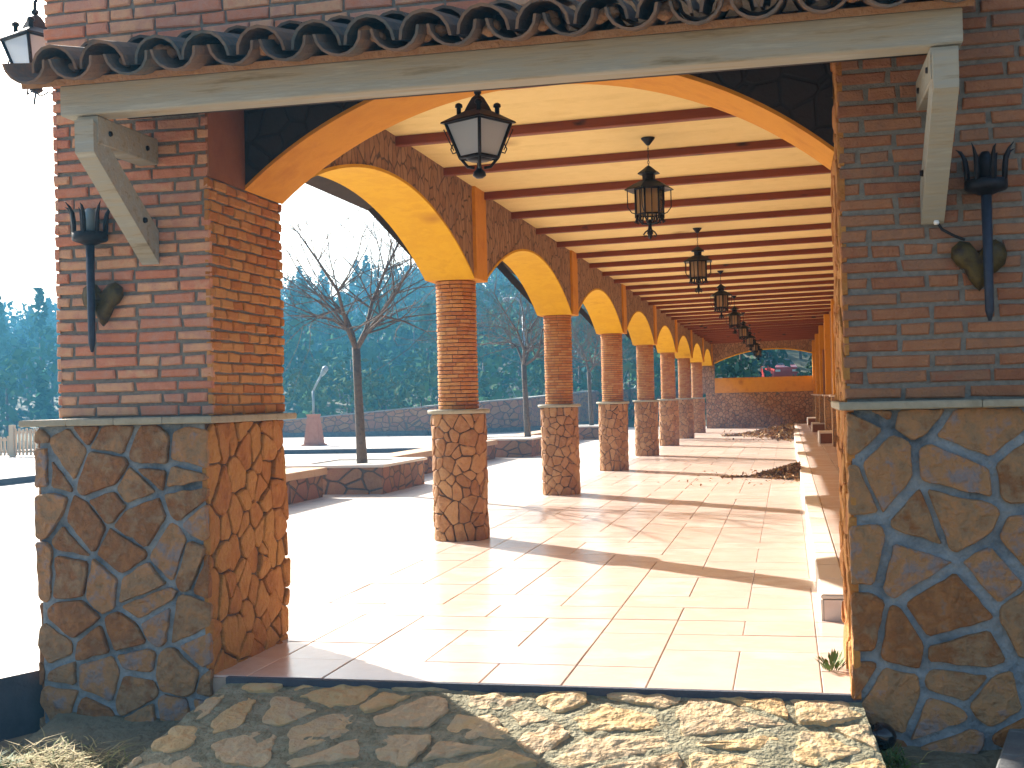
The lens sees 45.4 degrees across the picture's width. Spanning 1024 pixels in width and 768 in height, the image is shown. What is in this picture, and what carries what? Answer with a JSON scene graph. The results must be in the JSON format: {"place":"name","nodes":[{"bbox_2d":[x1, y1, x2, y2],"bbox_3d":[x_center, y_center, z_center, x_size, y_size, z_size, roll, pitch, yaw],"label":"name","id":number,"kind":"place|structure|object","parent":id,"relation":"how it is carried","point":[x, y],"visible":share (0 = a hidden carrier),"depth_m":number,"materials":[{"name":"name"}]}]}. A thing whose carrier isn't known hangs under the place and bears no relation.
{"place":"outdoors","nodes":[
{"label":"outdoors","id":0,"kind":"place"},
{"bbox_2d":[0,732,35,756],"bbox_3d":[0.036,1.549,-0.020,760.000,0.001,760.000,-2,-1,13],"label":"ground","id":1,"kind":"structure","parent":0,"point":[6,744],"depth_m":5.72,"materials":[{"name":"soil"}]},
{"bbox_2d":[0,750,36,767],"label":"grass tuft","id":2,"kind":"object","parent":1,"relation":"on","point":[10,760],"visible":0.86,"depth_m":5.22,"materials":[{"name":"beige plant"}]},
{"bbox_2d":[0,726,145,767],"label":"dry grass","id":3,"kind":"structure","parent":1,"relation":"on","point":[47,760],"depth_m":5.29,"materials":[{"name":"plant"}]},
{"bbox_2d":[18,86,296,728],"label":"brick pier","id":4,"kind":"structure","parent":1,"relation":"on","point":[163,566],"depth_m":5.81,"materials":[{"name":"stone"}]},
{"bbox_2d":[26,89,52,104],"bbox_3d":[-2.266,-1.393,5.871,0.121,0.110,0.028,-1,-1,-28],"label":"wire hook","id":5,"kind":"object","parent":4,"relation":"attached to","point":[35,94],"visible":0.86,"depth_m":5.86,"materials":[{"name":"grey metal"}]},
{"bbox_2d":[65,201,123,351],"bbox_3d":[-1.987,-0.502,5.785,0.232,0.703,0.219,-2,-1,24],"label":"wall torch","id":6,"kind":"object","parent":4,"relation":"attached to","point":[97,301],"depth_m":5.77,"materials":[{"name":"grey metal"}]},
{"bbox_2d":[283,340,424,415],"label":"shrub","id":7,"kind":"object","parent":1,"relation":"on","point":[338,374],"visible":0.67,"depth_m":46.43,"materials":[{"name":"green plant"}]},
{"bbox_2d":[361,346,490,410],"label":"shrub","id":8,"kind":"object","parent":1,"relation":"on","point":[418,378],"visible":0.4,"depth_m":45.88,"materials":[{"name":"green plant"}]},
{"bbox_2d":[489,337,574,397],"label":"shrub","id":9,"kind":"object","parent":1,"relation":"on","point":[536,369],"visible":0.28,"depth_m":50.66,"materials":[{"name":"green plant"}]},
{"bbox_2d":[830,0,1023,753],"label":"brick pier","id":10,"kind":"structure","parent":1,"relation":"on","point":[928,404],"depth_m":5.00,"materials":[{"name":"stone"}]},
{"bbox_2d":[43,0,833,203],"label":"gable wall","id":11,"kind":"structure","parent":10,"relation":"on","point":[290,151],"depth_m":5.85,"materials":[{"name":"paint"}]},
{"bbox_2d":[0,0,46,93],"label":"coach lantern","id":12,"kind":"object","parent":11,"relation":"attached to","point":[26,43],"visible":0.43,"depth_m":6.17,"materials":[{"name":"black metal"}]},
{"bbox_2d":[440,91,515,178],"bbox_3d":[-0.167,-1.270,6.074,0.267,0.500,0.267,-2,-1,42],"label":"coach lantern","id":13,"kind":"object","parent":11,"relation":"hanging from","point":[478,129],"visible":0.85,"depth_m":6.03,"materials":[{"name":"black metal"}]},
{"bbox_2d":[2,0,974,264],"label":"pent roof","id":14,"kind":"structure","parent":11,"relation":"attached to","point":[384,56],"depth_m":4.92,"materials":[{"name":"paint"}]},
{"bbox_2d":[933,141,1014,320],"bbox_3d":[1.888,-0.604,4.934,0.241,0.703,0.277,-1,-1,-21],"label":"wall torch","id":15,"kind":"object","parent":10,"relation":"attached to","point":[986,262],"depth_m":4.90,"materials":[{"name":"grey metal"}]},
{"bbox_2d":[0,0,500,322],"label":"sky","id":16,"kind":"structure","parent":0,"point":[27,195],"materials":[{"name":"white"}]},
{"bbox_2d":[0,430,538,485],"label":"terrace","id":17,"kind":"structure","parent":0,"point":[17,469],"depth_m":31.00,"materials":[{"name":"white concrete"}]},
{"bbox_2d":[0,425,38,456],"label":"picket fence","id":18,"kind":"object","parent":17,"relation":"on","point":[12,450],"visible":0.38,"depth_m":30.41,"materials":[{"name":"white wood"}]},
{"bbox_2d":[301,366,327,445],"bbox_3d":[-5.371,0.597,33.626,0.727,2.185,0.540,-2,-1,13],"label":"lamp post","id":19,"kind":"object","parent":17,"relation":"on","point":[314,436],"visible":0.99,"depth_m":33.49,"materials":[{"name":"concrete"}]},
{"bbox_2d":[282,386,705,436],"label":"boundary wall","id":20,"kind":"structure","parent":17,"relation":"on","point":[504,415],"depth_m":42.37,"materials":[{"name":"stone"},{"name":"concrete"}]},
{"bbox_2d":[503,297,525,355],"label":"lamp post","id":21,"kind":"object","parent":17,"relation":"on","point":[511,298],"visible":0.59,"depth_m":46.25,"materials":[{"name":"metal"}]},
{"bbox_2d":[0,426,706,740],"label":"terrace","id":22,"kind":"structure","parent":0,"point":[335,541],"depth_m":11.38,"materials":[{"name":"white concrete"}]},
{"bbox_2d":[285,467,326,504],"bbox_3d":[-3.317,1.321,14.072,0.510,0.410,5.214,-2,-1,13],"label":"stone bench","id":23,"kind":"object","parent":22,"relation":"on","point":[304,484],"visible":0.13,"depth_m":15.92,"materials":[{"name":"stone"}]},
{"bbox_2d":[285,457,426,494],"bbox_3d":[-2.311,1.341,17.884,1.620,0.420,2.080,-2,-1,13],"label":"stone planter","id":24,"kind":"object","parent":22,"relation":"on","point":[347,476],"visible":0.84,"depth_m":16.92,"materials":[{"name":"stone"},{"name":"concrete"}]},
{"bbox_2d":[279,185,542,463],"bbox_3d":[-2.494,-1.696,17.594,5.969,5.855,7.373,-1,-1,-25],"label":"bare tree","id":25,"kind":"object","parent":24,"relation":"in","point":[348,328],"visible":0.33,"depth_m":17.23,"materials":[{"name":"brown plant"}]},
{"bbox_2d":[367,440,497,473],"bbox_3d":[-1.355,1.385,22.794,0.510,0.410,7.294,-2,-1,13],"label":"stone bench","id":26,"kind":"object","parent":22,"relation":"on","point":[427,451],"visible":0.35,"depth_m":21.28,"materials":[{"name":"stone"}]},
{"bbox_2d":[487,435,541,456],"bbox_3d":[-0.116,1.412,27.640,1.620,0.420,2.080,-2,-1,13],"label":"stone planter","id":27,"kind":"object","parent":22,"relation":"on","point":[514,446],"visible":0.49,"depth_m":26.61,"materials":[{"name":"stone"}]},
{"bbox_2d":[378,268,668,436],"bbox_3d":[0.242,-1.942,27.872,5.426,6.281,7.166,-1,-1,-43],"label":"bare tree","id":28,"kind":"object","parent":27,"relation":"in","point":[524,364],"visible":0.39,"depth_m":27.50,"materials":[{"name":"brown plant"}]},
{"bbox_2d":[506,430,540,435],"bbox_3d":[0.873,1.458,32.696,0.510,0.410,7.594,-2,-1,13],"label":"stone bench","id":29,"kind":"object","parent":22,"relation":"on","point":[533,433],"visible":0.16,"depth_m":30.45,"materials":[{"name":"stone"}]},
{"bbox_2d":[579,424,598,439],"bbox_3d":[2.134,1.486,37.640,1.620,0.420,2.080,-2,-1,13],"label":"stone planter","id":30,"kind":"object","parent":22,"relation":"on","point":[588,432],"visible":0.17,"depth_m":36.58,"materials":[{"name":"stone"}]},
{"bbox_2d":[479,296,653,424],"bbox_3d":[2.002,-1.695,38.481,5.144,5.973,6.340,-1,-1,-38],"label":"bare tree","id":31,"kind":"object","parent":30,"relation":"in","point":[591,416],"visible":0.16,"depth_m":37.53,"materials":[{"name":"brown plant"}]},
{"bbox_2d":[0,294,811,450],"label":"hillside","id":32,"kind":"structure","parent":0,"point":[793,356],"depth_m":70.38,"materials":[{"name":"green plant"}]},
{"bbox_2d":[0,254,811,444],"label":"woodland","id":33,"kind":"object","parent":32,"relation":"on","point":[27,339],"visible":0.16,"depth_m":63.37,"materials":[{"name":"green plant"}]},
{"bbox_2d":[591,337,675,384],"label":"shrub","id":34,"kind":"object","parent":32,"relation":"on","point":[625,343],"visible":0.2,"depth_m":57.29,"materials":[{"name":"green plant"}]},
{"bbox_2d":[715,358,754,377],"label":"shrub","id":35,"kind":"object","parent":32,"relation":"on","point":[734,373],"visible":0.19,"depth_m":59.51,"materials":[{"name":"green plant"}]},
{"bbox_2d":[760,359,797,376],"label":"parked car","id":36,"kind":"object","parent":32,"relation":"on","point":[781,369],"visible":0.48,"depth_m":62.47,"materials":[{"name":"red paint"}]},
{"bbox_2d":[793,359,812,375],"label":"shrub","id":37,"kind":"object","parent":32,"relation":"on","point":[808,366],"visible":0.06,"depth_m":59.02,"materials":[{"name":"green plant"}]},
{"bbox_2d":[0,712,1001,767],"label":"soil","id":38,"kind":"structure","parent":0,"point":[106,730],"depth_m":5.52,"materials":[{"name":"brown soil"}]},
{"bbox_2d":[871,722,896,750],"bbox_3d":[1.467,1.405,4.887,0.160,0.112,0.112,24,8,-43],"label":"black bottle","id":39,"kind":"object","parent":38,"relation":"on","point":[884,734],"visible":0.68,"depth_m":4.86,"materials":[{"name":"black glass"}]},
{"bbox_2d":[879,740,938,767],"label":"weed clump","id":40,"kind":"object","parent":38,"relation":"on","point":[889,757],"visible":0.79,"depth_m":4.82,"materials":[{"name":"plant"}]},
{"bbox_2d":[996,729,1023,767],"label":"concrete block","id":41,"kind":"structure","parent":38,"relation":"on","point":[1012,754],"depth_m":4.58,"materials":[{"name":"grey concrete"}]},
{"bbox_2d":[213,427,850,694],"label":"porch floor","id":42,"kind":"structure","parent":0,"point":[657,575],"depth_m":7.62,"materials":[{"name":"tile"}]},
{"bbox_2d":[427,280,489,541],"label":"brick column","id":43,"kind":"structure","parent":42,"relation":"on","point":[459,463],"depth_m":10.93,"materials":[{"name":"stone"}]},
{"bbox_2d":[124,676,885,767],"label":"stone apron","id":44,"kind":"object","parent":42,"relation":"attached to","point":[255,722],"visible":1,"depth_m":5.02,"materials":[{"name":"beige stone"}]},
{"bbox_2d":[312,130,712,365],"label":"arcade wall","id":45,"kind":"structure","parent":42,"relation":"on","point":[443,227],"depth_m":10.97,"materials":[{"name":"paint"}]},
{"bbox_2d":[305,175,674,355],"bbox_3d":[2.446,-1.398,26.513,0.865,1.090,40.253,-2,-1,13],"label":"side eave","id":46,"kind":"object","parent":45,"relation":"attached to","point":[333,188],"depth_m":11.17,"materials":[{"name":"tile"}]},
{"bbox_2d":[538,315,580,494],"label":"brick column","id":47,"kind":"structure","parent":42,"relation":"on","point":[560,455],"depth_m":15.84,"materials":[{"name":"stone"}]},
{"bbox_2d":[596,333,629,470],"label":"brick column","id":48,"kind":"structure","parent":42,"relation":"on","point":[613,426],"depth_m":20.75,"materials":[{"name":"stone"}]},
{"bbox_2d":[633,345,659,455],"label":"brick column","id":49,"kind":"structure","parent":42,"relation":"on","point":[646,424],"depth_m":25.65,"materials":[{"name":"stone"}]},
{"bbox_2d":[657,353,679,445],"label":"brick column","id":50,"kind":"structure","parent":42,"relation":"on","point":[669,432],"depth_m":30.56,"materials":[{"name":"stone"}]},
{"bbox_2d":[676,358,694,438],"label":"brick column","id":51,"kind":"structure","parent":42,"relation":"on","point":[686,415],"depth_m":35.47,"materials":[{"name":"brick"}]},
{"bbox_2d":[691,362,705,432],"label":"brick column","id":52,"kind":"structure","parent":42,"relation":"on","point":[698,400],"depth_m":40.37,"materials":[{"name":"brick"}]},
{"bbox_2d":[645,461,801,485],"bbox_3d":[2.890,1.306,18.337,2.831,0.260,3.540,-2,-1,13],"label":"leaf heap","id":53,"kind":"object","parent":42,"relation":"on","point":[791,470],"visible":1,"depth_m":17.95,"materials":[{"name":"brown plant"}]},
{"bbox_2d":[721,422,794,441],"bbox_3d":[7.284,1.371,36.471,2.286,0.426,10.480,-2,-1,13],"label":"leaf heap","id":54,"kind":"object","parent":42,"relation":"on","point":[782,432],"visible":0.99,"depth_m":34.72,"materials":[{"name":"brown plant"}]},
{"bbox_2d":[702,339,814,428],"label":"end wall","id":55,"kind":"structure","parent":42,"relation":"on","point":[766,402],"depth_m":45.06,"materials":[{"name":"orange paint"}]},
{"bbox_2d":[794,423,843,620],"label":"raised walk","id":56,"kind":"structure","parent":42,"relation":"on","point":[819,474],"depth_m":11.37,"materials":[{"name":"tile"}]},
{"bbox_2d":[807,417,815,424],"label":"door step","id":57,"kind":"object","parent":56,"relation":"on","point":[810,419],"depth_m":41.58,"materials":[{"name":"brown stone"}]},
{"bbox_2d":[811,422,824,431],"bbox_3d":[8.728,1.224,34.928,0.345,0.245,1.260,-2,-1,13],"label":"door step","id":58,"kind":"object","parent":56,"relation":"on","point":[816,426],"depth_m":34.35,"materials":[{"name":"tile"}]},
{"bbox_2d":[811,299,838,446],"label":"house wall","id":59,"kind":"structure","parent":56,"relation":"on","point":[823,374],"depth_m":29.69,"materials":[{"name":"orange paint"}]},
{"bbox_2d":[385,84,833,343],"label":"porch ceiling","id":60,"kind":"structure","parent":59,"relation":"on","point":[752,201],"depth_m":11.75,"materials":[{"name":"cream plaster"},{"name":"wood"}]},
{"bbox_2d":[624,137,673,238],"bbox_3d":[1.026,-1.462,9.159,0.357,0.760,0.365,-2,-1,13],"label":"hanging lantern","id":61,"kind":"object","parent":60,"relation":"hanging from","point":[648,190],"visible":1,"depth_m":9.10,"materials":[{"name":"black metal"}]},
{"bbox_2d":[684,228,711,293],"bbox_3d":[2.156,-1.425,14.183,0.357,0.760,0.365,-1,-1,-2],"label":"hanging lantern","id":62,"kind":"object","parent":60,"relation":"hanging from","point":[698,261],"visible":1,"depth_m":14.12,"materials":[{"name":"black metal"}]},
{"bbox_2d":[709,270,731,318],"bbox_3d":[3.265,-1.389,19.110,0.357,0.760,0.365,-1,-1,-16],"label":"hanging lantern","id":63,"kind":"object","parent":60,"relation":"hanging from","point":[720,296],"visible":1,"depth_m":19.05,"materials":[{"name":"black metal"}]},
{"bbox_2d":[725,296,743,333],"bbox_3d":[4.373,-1.353,24.037,0.357,0.760,0.365,-1,-1,-30],"label":"hanging lantern","id":64,"kind":"object","parent":60,"relation":"hanging from","point":[734,315],"visible":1,"depth_m":23.98,"materials":[{"name":"black metal"}]},
{"bbox_2d":[736,312,750,343],"bbox_3d":[5.471,-1.317,28.915,0.357,0.760,0.365,-1,-1,-45],"label":"hanging lantern","id":65,"kind":"object","parent":60,"relation":"hanging from","point":[743,331],"visible":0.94,"depth_m":28.85,"materials":[{"name":"black metal"}]},
{"bbox_2d":[744,325,755,350],"bbox_3d":[6.579,-1.281,33.841,0.365,0.760,0.357,-2,-1,31],"label":"hanging lantern","id":66,"kind":"object","parent":60,"relation":"hanging from","point":[750,341],"visible":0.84,"depth_m":33.77,"materials":[{"name":"black metal"}]},
{"bbox_2d":[749,333,759,355],"bbox_3d":[7.677,-1.245,38.719,0.365,0.760,0.357,-2,-1,17],"label":"hanging lantern","id":67,"kind":"object","parent":60,"relation":"hanging from","point":[755,347],"visible":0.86,"depth_m":38.66,"materials":[{"name":"black metal"}]},
{"bbox_2d":[753,340,762,360],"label":"hanging lantern","id":68,"kind":"object","parent":60,"relation":"hanging from","point":[759,354],"visible":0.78,"depth_m":43.49,"materials":[{"name":"black metal"}]},
{"bbox_2d":[818,430,831,442],"bbox_3d":[6.961,1.167,27.075,0.345,0.245,1.260,-2,-1,13],"label":"door step","id":69,"kind":"object","parent":56,"relation":"on","point":[824,436],"depth_m":26.50,"materials":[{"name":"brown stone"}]},
{"bbox_2d":[814,648,846,671],"bbox_3d":[1.441,1.248,5.542,0.163,0.072,0.244,-2,-1,13],"label":"floor weed","id":70,"kind":"object","parent":42,"relation":"on","point":[833,657],"visible":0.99,"depth_m":5.53,"materials":[{"name":"green plant"}]}
]}

